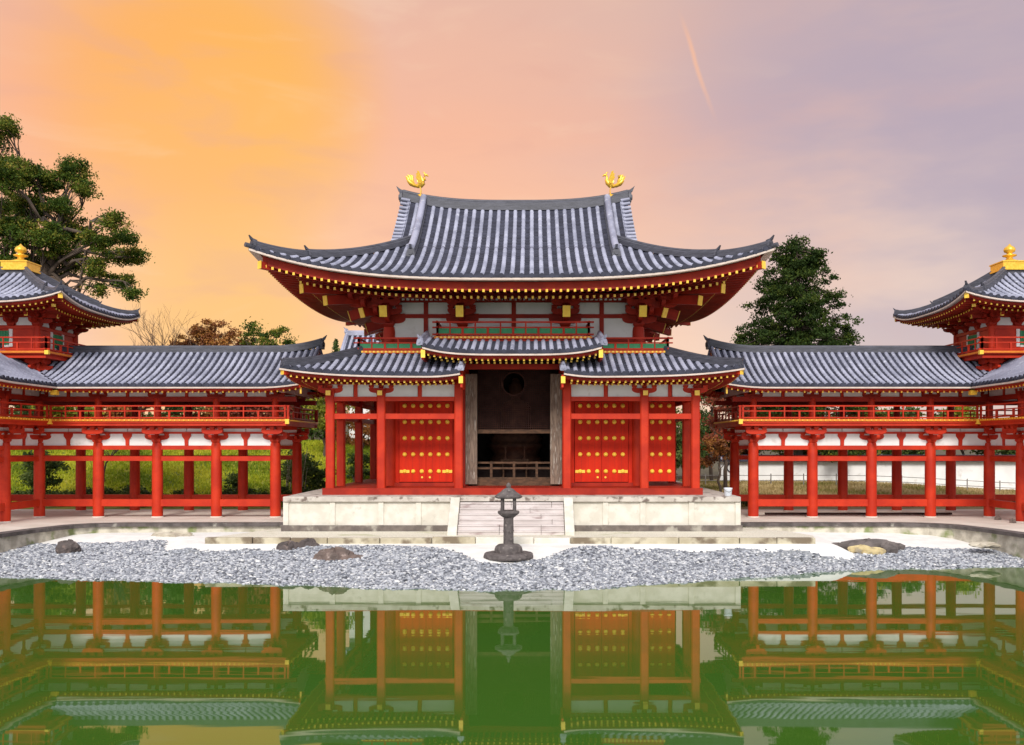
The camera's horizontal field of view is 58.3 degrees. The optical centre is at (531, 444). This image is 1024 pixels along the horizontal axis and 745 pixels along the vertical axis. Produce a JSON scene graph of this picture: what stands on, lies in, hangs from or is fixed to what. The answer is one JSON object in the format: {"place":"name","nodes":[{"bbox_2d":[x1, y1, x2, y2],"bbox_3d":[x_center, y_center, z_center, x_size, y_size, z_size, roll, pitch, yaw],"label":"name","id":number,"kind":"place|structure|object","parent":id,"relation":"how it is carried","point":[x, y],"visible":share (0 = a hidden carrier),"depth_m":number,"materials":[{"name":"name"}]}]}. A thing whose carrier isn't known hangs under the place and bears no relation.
{"place":"outdoors","nodes":[
{"label":"outdoors","id":0,"kind":"place"},
{"bbox_2d":[0,523,82,531],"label":"bank","id":1,"kind":"structure","parent":0,"point":[9,526],"depth_m":35.12,"materials":[{"name":"beige stone"}]},
{"bbox_2d":[268,443,314,490],"bbox_3d":[-12.444,1.461,47.531,2.521,3.240,2.043,0,0,-16],"label":"bamboo clump","id":2,"kind":"object","parent":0,"point":[287,473],"visible":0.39,"depth_m":47.77,"materials":[{"name":"green plant"}]},
{"bbox_2d":[1,532,1018,590],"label":"beach","id":3,"kind":"structure","parent":0,"point":[823,545],"depth_m":31.27,"materials":[{"name":"white sand"}]},
{"bbox_2d":[55,539,80,553],"bbox_3d":[-16.019,3.576,31.790,0.801,0.634,0.711,0,0,0],"label":"boulder","id":4,"kind":"object","parent":3,"relation":"on","point":[67,546],"visible":0.77,"depth_m":31.56,"materials":[{"name":"grey stone"}]},
{"bbox_2d":[0,522,282,552],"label":"retaining wall","id":5,"kind":"structure","parent":3,"relation":"on","point":[12,539],"depth_m":35.85,"materials":[{"name":"stone"}]},
{"bbox_2d":[151,531,193,536],"bbox_3d":[-13.588,3.457,34.775,1.745,0.392,0.974,0,0,0],"label":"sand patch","id":6,"kind":"object","parent":3,"relation":"on","point":[171,534],"visible":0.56,"depth_m":34.60,"materials":[{"name":"beige sand"}]},
{"bbox_2d":[276,538,319,550],"bbox_3d":[-7.957,3.606,31.164,1.446,0.887,0.893,0,0,-34],"label":"boulder","id":7,"kind":"object","parent":3,"relation":"on","point":[288,545],"visible":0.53,"depth_m":30.93,"materials":[{"name":"grey stone"}]},
{"bbox_2d":[312,546,362,560],"bbox_3d":[-6.164,3.738,29.637,1.783,0.931,0.847,0,0,0],"label":"boulder","id":8,"kind":"object","parent":3,"relation":"on","point":[334,553],"visible":0.46,"depth_m":29.44,"materials":[{"name":"grey stone"}]},
{"bbox_2d":[483,483,532,560],"bbox_3d":[-0.740,2.401,29.300,1.585,2.400,1.585,0,0,0],"label":"stone lantern","id":9,"kind":"object","parent":3,"relation":"on","point":[508,549],"visible":1,"depth_m":29.04,"materials":[{"name":"grey stone"}]},
{"bbox_2d":[205,537,814,543],"bbox_3d":[-0.740,3.605,31.788,21.076,0.849,0.268,0,0,0],"label":"stone edging","id":10,"kind":"object","parent":3,"relation":"on","point":[549,540],"visible":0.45,"depth_m":31.67,"materials":[{"name":"beige stone"}]},
{"bbox_2d":[0,539,1023,591],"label":"gravel","id":11,"kind":"structure","parent":3,"relation":"on","point":[38,553],"depth_m":28.97,"materials":[{"name":"grey gravel"}]},
{"bbox_2d":[832,538,905,554],"bbox_3d":[11.880,3.695,32.682,2.955,0.720,1.269,0,0,0],"label":"boulder","id":12,"kind":"object","parent":3,"relation":"on","point":[874,546],"visible":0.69,"depth_m":32.40,"materials":[{"name":"grey stone"}]},
{"bbox_2d":[741,522,1023,558],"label":"retaining wall","id":13,"kind":"structure","parent":3,"relation":"on","point":[1011,542],"depth_m":35.80,"materials":[{"name":"stone"}]},
{"bbox_2d":[968,541,1000,548],"bbox_3d":[15.974,3.529,32.475,1.092,0.241,0.644,0,0,0],"label":"boulder","id":14,"kind":"object","parent":3,"relation":"on","point":[982,544],"visible":1,"depth_m":32.26,"materials":[{"name":"beige stone"}]},
{"bbox_2d":[0,567,1023,744],"bbox_3d":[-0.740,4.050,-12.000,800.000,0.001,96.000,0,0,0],"label":"water","id":15,"kind":"structure","parent":0,"point":[911,656],"depth_m":17.02,"materials":[{"name":"green liquid"}]},
{"bbox_2d":[0,0,1023,426],"label":"sky","id":16,"kind":"structure","parent":0,"point":[889,134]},
{"bbox_2d":[8,424,1017,522],"bbox_3d":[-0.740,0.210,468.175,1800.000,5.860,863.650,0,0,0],"label":"ground","id":17,"kind":"structure","parent":0,"point":[70,514],"depth_m":40.68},
{"bbox_2d":[9,405,34,417],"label":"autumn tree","id":18,"kind":"object","parent":17,"relation":"on","point":[23,407],"visible":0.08,"depth_m":61.36,"materials":[{"name":"green plant"}]},
{"bbox_2d":[11,487,33,501],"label":"hedge shrub","id":19,"kind":"object","parent":17,"relation":"on","point":[22,492],"visible":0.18,"depth_m":46.56,"materials":[{"name":"green plant"}]},
{"bbox_2d":[15,450,73,493],"bbox_3d":[-25.533,1.675,47.489,2.583,3.006,2.593,0,0,28],"label":"garden shrub","id":20,"kind":"object","parent":17,"relation":"on","point":[28,477],"visible":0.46,"depth_m":47.23,"materials":[{"name":"green plant"}]},
{"bbox_2d":[33,488,68,493],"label":"hedge shrub","id":21,"kind":"object","parent":17,"relation":"on","point":[55,492],"visible":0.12,"depth_m":46.86,"materials":[{"name":"green plant"}]},
{"bbox_2d":[57,489,72,493],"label":"hedge shrub","id":22,"kind":"object","parent":17,"relation":"on","point":[66,492],"visible":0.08,"depth_m":46.05,"materials":[{"name":"green plant"}]},
{"bbox_2d":[30,405,106,418],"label":"autumn tree","id":23,"kind":"object","parent":17,"relation":"on","point":[67,408],"visible":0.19,"depth_m":59.56,"materials":[{"name":"brown plant"}]},
{"bbox_2d":[0,112,154,302],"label":"tree","id":24,"kind":"object","parent":17,"relation":"on","point":[64,230],"visible":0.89,"depth_m":55.59,"materials":[{"name":"green plant"}]},
{"bbox_2d":[67,486,92,493],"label":"hedge shrub","id":25,"kind":"object","parent":17,"relation":"on","point":[88,491],"visible":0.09,"depth_m":46.18,"materials":[{"name":"green plant"}]},
{"bbox_2d":[92,486,119,493],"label":"hedge shrub","id":26,"kind":"object","parent":17,"relation":"on","point":[108,491],"visible":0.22,"depth_m":46.30,"materials":[{"name":"green plant"}]},
{"bbox_2d":[104,450,117,481],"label":"bare tree","id":27,"kind":"object","parent":17,"relation":"on","point":[112,453],"visible":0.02,"depth_m":52.05,"materials":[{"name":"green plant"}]},
{"bbox_2d":[102,407,153,418],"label":"autumn tree","id":28,"kind":"object","parent":17,"relation":"on","point":[117,408],"visible":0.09,"depth_m":61.50,"materials":[{"name":"brown plant"}]},
{"bbox_2d":[117,485,142,493],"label":"hedge shrub","id":29,"kind":"object","parent":17,"relation":"on","point":[121,492],"visible":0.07,"depth_m":46.38,"materials":[{"name":"green plant"}]},
{"bbox_2d":[118,484,151,507],"bbox_3d":[-19.625,2.576,45.676,1.703,1.261,1.402,0,0,0],"label":"hedge shrub","id":30,"kind":"object","parent":17,"relation":"on","point":[144,491],"visible":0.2,"depth_m":45.49,"materials":[{"name":"green plant"}]},
{"bbox_2d":[0,335,326,522],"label":"wing corridor","id":31,"kind":"object","parent":17,"relation":"on","point":[158,377],"visible":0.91,"depth_m":39.10,"materials":[{"name":"wood"}]},
{"bbox_2d":[0,244,139,370],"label":"corner tower","id":32,"kind":"structure","parent":31,"relation":"on","point":[43,316],"depth_m":39.38,"materials":[{"name":"wood"}]},
{"bbox_2d":[0,329,12,346],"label":"window","id":33,"kind":"structure","parent":32,"relation":"in","point":[9,333],"depth_m":39.34,"materials":[{"name":"paint"}]},
{"bbox_2d":[50,332,63,349],"bbox_3d":[-21.180,-4.550,41.000,0.080,0.860,1.120,0,0,0],"label":"window","id":34,"kind":"structure","parent":32,"relation":"in","point":[52,335],"depth_m":40.76,"materials":[{"name":"paint"}]},
{"bbox_2d":[121,302,217,409],"bbox_3d":[-26.117,-4.582,63.680,6.968,10.591,6.525,0,0,41],"label":"bare tree","id":35,"kind":"object","parent":17,"relation":"on","point":[152,339],"visible":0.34,"depth_m":63.13,"materials":[{"name":"brown plant"}]},
{"bbox_2d":[141,407,211,418],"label":"autumn tree","id":36,"kind":"object","parent":17,"relation":"on","point":[180,408],"visible":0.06,"depth_m":60.17,"materials":[{"name":"brown plant"}]},
{"bbox_2d":[170,489,197,493],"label":"hedge shrub","id":37,"kind":"object","parent":17,"relation":"on","point":[181,491],"visible":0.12,"depth_m":46.30,"materials":[{"name":"green plant"}]},
{"bbox_2d":[11,439,369,505],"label":"grass","id":38,"kind":"structure","parent":17,"relation":"on","point":[317,444],"depth_m":53.60,"materials":[{"name":"green plant"}]},
{"bbox_2d":[167,318,250,409],"bbox_3d":[-22.425,-4.086,63.746,6.668,9.351,3.675,0,0,0],"label":"maple tree","id":39,"kind":"object","parent":17,"relation":"on","point":[208,335],"visible":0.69,"depth_m":63.18,"materials":[{"name":"brown plant"}]},
{"bbox_2d":[207,484,237,493],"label":"hedge shrub","id":40,"kind":"object","parent":17,"relation":"on","point":[228,490],"visible":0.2,"depth_m":46.16,"materials":[{"name":"green plant"}]},
{"bbox_2d":[198,407,251,418],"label":"autumn tree","id":41,"kind":"object","parent":17,"relation":"on","point":[221,408],"visible":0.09,"depth_m":62.22,"materials":[{"name":"brown plant"}]},
{"bbox_2d":[222,471,237,492],"bbox_3d":[-16.230,2.080,50.072,1.306,1.454,1.428,0,0,0],"label":"garden shrub","id":42,"kind":"object","parent":17,"relation":"on","point":[232,480],"visible":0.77,"depth_m":49.87,"materials":[{"name":"green plant"}]},
{"bbox_2d":[248,488,258,493],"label":"hedge shrub","id":43,"kind":"object","parent":17,"relation":"on","point":[250,491],"visible":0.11,"depth_m":46.30,"materials":[{"name":"green plant"}]},
{"bbox_2d":[226,405,292,418],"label":"autumn tree","id":44,"kind":"object","parent":17,"relation":"on","point":[256,408],"visible":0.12,"depth_m":60.42,"materials":[{"name":"brown plant"}]},
{"bbox_2d":[238,316,296,418],"bbox_3d":[-17.967,-4.110,61.819,4.506,9.396,3.538,0,0,0],"label":"pine tree","id":45,"kind":"object","parent":17,"relation":"on","point":[263,339],"visible":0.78,"depth_m":62.02,"materials":[{"name":"green plant"}]},
{"bbox_2d":[269,485,291,502],"bbox_3d":[-12.486,2.602,46.170,1.490,1.199,1.444,0,0,0],"label":"hedge shrub","id":46,"kind":"object","parent":17,"relation":"on","point":[284,490],"visible":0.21,"depth_m":46.09,"materials":[{"name":"green plant"}]},
{"bbox_2d":[281,449,309,482],"bbox_3d":[-13.020,1.435,50.492,2.112,2.481,2.149,0,0,0],"label":"garden shrub","id":47,"kind":"object","parent":17,"relation":"on","point":[286,461],"visible":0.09,"depth_m":50.24,"materials":[{"name":"green plant"}]},
{"bbox_2d":[279,398,335,439],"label":"autumn tree","id":48,"kind":"object","parent":17,"relation":"on","point":[312,433],"visible":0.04,"depth_m":62.32,"materials":[{"name":"green plant"}]},
{"bbox_2d":[302,486,313,492],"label":"hedge shrub","id":49,"kind":"object","parent":17,"relation":"on","point":[306,490],"visible":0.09,"depth_m":46.57,"materials":[{"name":"green plant"}]},
{"bbox_2d":[288,453,335,489],"bbox_3d":[-11.586,1.743,48.651,2.524,2.699,2.214,0,0,25],"label":"garden shrub","id":50,"kind":"object","parent":17,"relation":"on","point":[318,479],"visible":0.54,"depth_m":48.44,"materials":[{"name":"green plant"}]},
{"bbox_2d":[301,397,354,457],"bbox_3d":[-12.447,-1.375,55.828,3.223,4.443,3.778,0,0,-43],"label":"yellow tree","id":51,"kind":"object","parent":17,"relation":"on","point":[321,402],"visible":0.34,"depth_m":55.50,"materials":[{"name":"green plant"}]},
{"bbox_2d":[315,338,348,437],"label":"fir tree","id":52,"kind":"object","parent":17,"relation":"on","point":[335,348],"visible":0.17,"depth_m":65.92,"materials":[{"name":"green plant"}]},
{"bbox_2d":[335,410,369,446],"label":"maple tree","id":53,"kind":"object","parent":17,"relation":"on","point":[366,429],"visible":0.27,"depth_m":57.55,"materials":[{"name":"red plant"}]},
{"bbox_2d":[346,451,369,481],"bbox_3d":[-9.957,1.239,52.269,2.069,1.995,1.690,0,0,26],"label":"garden shrub","id":54,"kind":"object","parent":17,"relation":"on","point":[351,460],"visible":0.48,"depth_m":52.02,"materials":[{"name":"green plant"}]},
{"bbox_2d":[340,328,380,439],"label":"distant house","id":55,"kind":"structure","parent":17,"relation":"on","point":[349,340],"depth_m":62.34,"materials":[{"name":"paint"}]},
{"bbox_2d":[281,481,742,534],"bbox_3d":[-0.740,2.625,41.140,17.220,1.390,16.920,0,0,0],"label":"stone podium","id":56,"kind":"object","parent":17,"relation":"on","point":[707,510],"visible":0.81,"depth_m":34.34,"materials":[{"name":"beige stone"}]},
{"bbox_2d":[244,186,778,494],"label":"temple hall","id":57,"kind":"structure","parent":56,"relation":"on","point":[566,312],"depth_m":36.96,"materials":[{"name":"wood"}]},
{"bbox_2d":[405,171,428,195],"bbox_3d":[-5.266,-11.857,41.922,0.847,1.234,0.824,0,0,-42],"label":"phoenix statue","id":58,"kind":"object","parent":57,"relation":"on","point":[420,184],"visible":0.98,"depth_m":41.83,"materials":[{"name":"gold metal"}]},
{"bbox_2d":[399,402,452,481],"bbox_3d":[-4.360,-0.130,37.890,2.200,3.300,0.160,0,0,0],"label":"door","id":59,"kind":"structure","parent":57,"relation":"in","point":[425,445],"depth_m":37.87,"materials":[{"name":"red wood"}]},
{"bbox_2d":[465,374,476,483],"bbox_3d":[-2.480,-0.655,37.733,0.480,4.530,0.135,0,0,0],"label":"folded door","id":60,"kind":"structure","parent":57,"relation":"in","point":[470,379],"depth_m":37.68,"materials":[{"name":"brown wood"}]},
{"bbox_2d":[469,461,558,485],"bbox_3d":[-0.740,1.190,38.700,3.800,1.000,1.000,0,0,0],"label":"barrier","id":61,"kind":"object","parent":57,"relation":"on","point":[491,480],"visible":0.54,"depth_m":38.20,"materials":[{"name":"brown wood"}]},
{"bbox_2d":[501,459,528,476],"bbox_3d":[-0.740,1.161,40.600,1.240,1.062,0.500,0,0,0],"label":"altar table","id":62,"kind":"object","parent":57,"relation":"on","point":[503,460],"visible":0.56,"depth_m":40.35,"materials":[{"name":"brown wood"}]},
{"bbox_2d":[503,446,507,458],"bbox_3d":[-1.160,0.339,40.600,0.260,0.580,0.260,0,0,0],"label":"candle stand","id":63,"kind":"object","parent":62,"relation":"on","point":[505,450],"visible":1,"depth_m":40.56,"materials":[{"name":"black metal"}]},
{"bbox_2d":[522,446,526,458],"bbox_3d":[-0.320,0.339,40.600,0.260,0.580,0.260,0,0,0],"label":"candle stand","id":64,"kind":"object","parent":62,"relation":"on","point":[524,450],"visible":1,"depth_m":40.56,"materials":[{"name":"black metal"}]},
{"bbox_2d":[487,378,543,465],"bbox_3d":[-0.740,-1.086,42.600,2.700,4.050,2.700,0,0,0],"label":"statue","id":65,"kind":"object","parent":57,"relation":"on","point":[514,443],"visible":0.82,"depth_m":41.92,"materials":[{"name":"black"}]},
{"bbox_2d":[550,374,561,483],"bbox_3d":[1.000,-0.655,37.733,0.480,4.530,0.135,0,0,0],"label":"folded door","id":66,"kind":"structure","parent":57,"relation":"in","point":[555,392],"depth_m":37.68,"materials":[{"name":"brown wood"}]},
{"bbox_2d":[575,402,627,481],"bbox_3d":[2.880,-0.130,37.890,2.200,3.300,0.160,0,0,0],"label":"door","id":67,"kind":"structure","parent":57,"relation":"in","point":[601,445],"depth_m":37.87,"materials":[{"name":"red wood"}]},
{"bbox_2d":[602,170,624,195],"bbox_3d":[3.786,-11.857,41.922,0.847,1.234,0.824,0,0,42],"label":"phoenix statue","id":68,"kind":"object","parent":57,"relation":"on","point":[609,183],"visible":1,"depth_m":41.83,"materials":[{"name":"gold metal"}]},
{"bbox_2d":[649,402,674,480],"bbox_3d":[5.320,-0.140,37.950,1.200,3.280,0.160,0,0,0],"label":"door","id":69,"kind":"structure","parent":57,"relation":"in","point":[661,431],"depth_m":37.93,"materials":[{"name":"red wood"}]},
{"bbox_2d":[724,488,732,495],"bbox_3d":[7.429,1.775,34.746,0.332,0.310,0.332,0,0,-26],"label":"bucket","id":70,"kind":"object","parent":56,"relation":"on","point":[727,491],"visible":1,"depth_m":34.63,"materials":[{"name":"white plastic"}]},
{"bbox_2d":[676,408,709,479],"bbox_3d":[9.813,0.242,63.418,5.263,5.703,5.141,0,0,0],"label":"garden tree","id":71,"kind":"object","parent":17,"relation":"on","point":[679,449],"visible":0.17,"depth_m":62.98,"materials":[{"name":"green plant"}]},
{"bbox_2d":[676,412,720,472],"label":"garden tree","id":72,"kind":"object","parent":17,"relation":"on","point":[701,445],"visible":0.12,"depth_m":68.95,"materials":[{"name":"green plant"}]},
{"bbox_2d":[700,396,721,479],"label":"round tree","id":73,"kind":"object","parent":17,"relation":"on","point":[703,422],"visible":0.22,"depth_m":59.88,"materials":[{"name":"green plant"}]},
{"bbox_2d":[700,435,745,491],"bbox_3d":[10.809,1.239,52.338,2.653,3.653,2.859,0,0,-19],"label":"bronze tree","id":74,"kind":"object","parent":17,"relation":"on","point":[720,447],"visible":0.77,"depth_m":52.01,"materials":[{"name":"brown plant"}]},
{"bbox_2d":[701,397,760,488],"bbox_3d":[11.800,-0.298,55.062,3.894,6.180,3.864,0,0,0],"label":"maple tree","id":75,"kind":"object","parent":17,"relation":"on","point":[717,430],"visible":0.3,"depth_m":54.90,"materials":[{"name":"brown plant"}]},
{"bbox_2d":[708,445,761,454],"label":"garden tree","id":76,"kind":"object","parent":17,"relation":"on","point":[746,451],"visible":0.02,"depth_m":69.30,"materials":[{"name":"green plant"}]},
{"bbox_2d":[776,450,823,454],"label":"garden tree","id":77,"kind":"object","parent":17,"relation":"on","point":[804,452],"visible":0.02,"depth_m":70.78,"materials":[{"name":"green plant"}]},
{"bbox_2d":[718,232,886,462],"bbox_3d":[18.905,-5.914,65.169,12.201,18.194,12.158,0,0,0],"label":"conifer tree","id":78,"kind":"object","parent":17,"relation":"on","point":[801,300],"visible":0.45,"depth_m":63.54,"materials":[{"name":"green plant"}]},
{"bbox_2d":[676,474,1009,490],"bbox_3d":[25.010,2.527,57.000,32.570,1.506,0.070,0,0,0],"label":"wooden fence","id":79,"kind":"object","parent":17,"relation":"on","point":[836,480],"visible":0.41,"depth_m":56.98,"materials":[{"name":"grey wood"}]},
{"bbox_2d":[765,512,951,514],"bbox_3d":[14.360,3.015,40.360,8.200,0.090,0.120,0,0,0],"label":"timber plank","id":80,"kind":"object","parent":17,"relation":"on","point":[855,513],"visible":1,"depth_m":40.30,"materials":[{"name":"brown wood"}]},
{"bbox_2d":[700,335,1023,522],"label":"wing corridor","id":81,"kind":"object","parent":17,"relation":"on","point":[870,377],"visible":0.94,"depth_m":39.10,"materials":[{"name":"wood"}]},
{"bbox_2d":[893,244,1023,370],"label":"corner tower","id":82,"kind":"structure","parent":81,"relation":"on","point":[983,315],"depth_m":39.36,"materials":[{"name":"wood"}]},
{"bbox_2d":[967,332,978,349],"bbox_3d":[19.700,-4.550,41.000,0.080,0.860,1.120,0,0,0],"label":"window","id":83,"kind":"structure","parent":82,"relation":"in","point":[976,335],"depth_m":40.88,"materials":[{"name":"paint"}]},
{"bbox_2d":[1016,329,1023,346],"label":"window","id":84,"kind":"structure","parent":82,"relation":"in","point":[1019,333],"depth_m":39.34,"materials":[{"name":"paint"}]},
{"bbox_2d":[717,455,1015,489],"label":"garden wall","id":85,"kind":"structure","parent":17,"relation":"on","point":[974,470],"depth_m":61.85,"materials":[{"name":"paint"}]},
{"bbox_2d":[848,408,891,454],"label":"garden tree","id":86,"kind":"object","parent":17,"relation":"on","point":[878,450],"visible":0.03,"depth_m":68.03,"materials":[{"name":"green plant"}]},
{"bbox_2d":[876,407,945,454],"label":"garden tree","id":87,"kind":"object","parent":17,"relation":"on","point":[905,452],"visible":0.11,"depth_m":67.77,"materials":[{"name":"green plant"}]},
{"bbox_2d":[937,407,982,454],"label":"garden tree","id":88,"kind":"object","parent":17,"relation":"on","point":[964,408],"visible":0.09,"depth_m":67.98,"materials":[{"name":"green plant"}]},
{"bbox_2d":[969,450,1015,454],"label":"garden tree","id":89,"kind":"object","parent":17,"relation":"on","point":[1005,452],"visible":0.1,"depth_m":67.66,"materials":[{"name":"green plant"}]},
{"bbox_2d":[217,528,813,542],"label":"terrace","id":90,"kind":"structure","parent":0,"point":[749,532],"depth_m":33.03,"materials":[{"name":"beige stone"}]},
{"bbox_2d":[679,481,1014,506],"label":"grass","id":91,"kind":"structure","parent":0,"point":[831,487],"depth_m":55.35,"materials":[{"name":"green plant"}]},
{"bbox_2d":[945,523,1023,531],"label":"bank","id":92,"kind":"structure","parent":0,"point":[1014,526],"depth_m":35.12,"materials":[{"name":"beige stone"}]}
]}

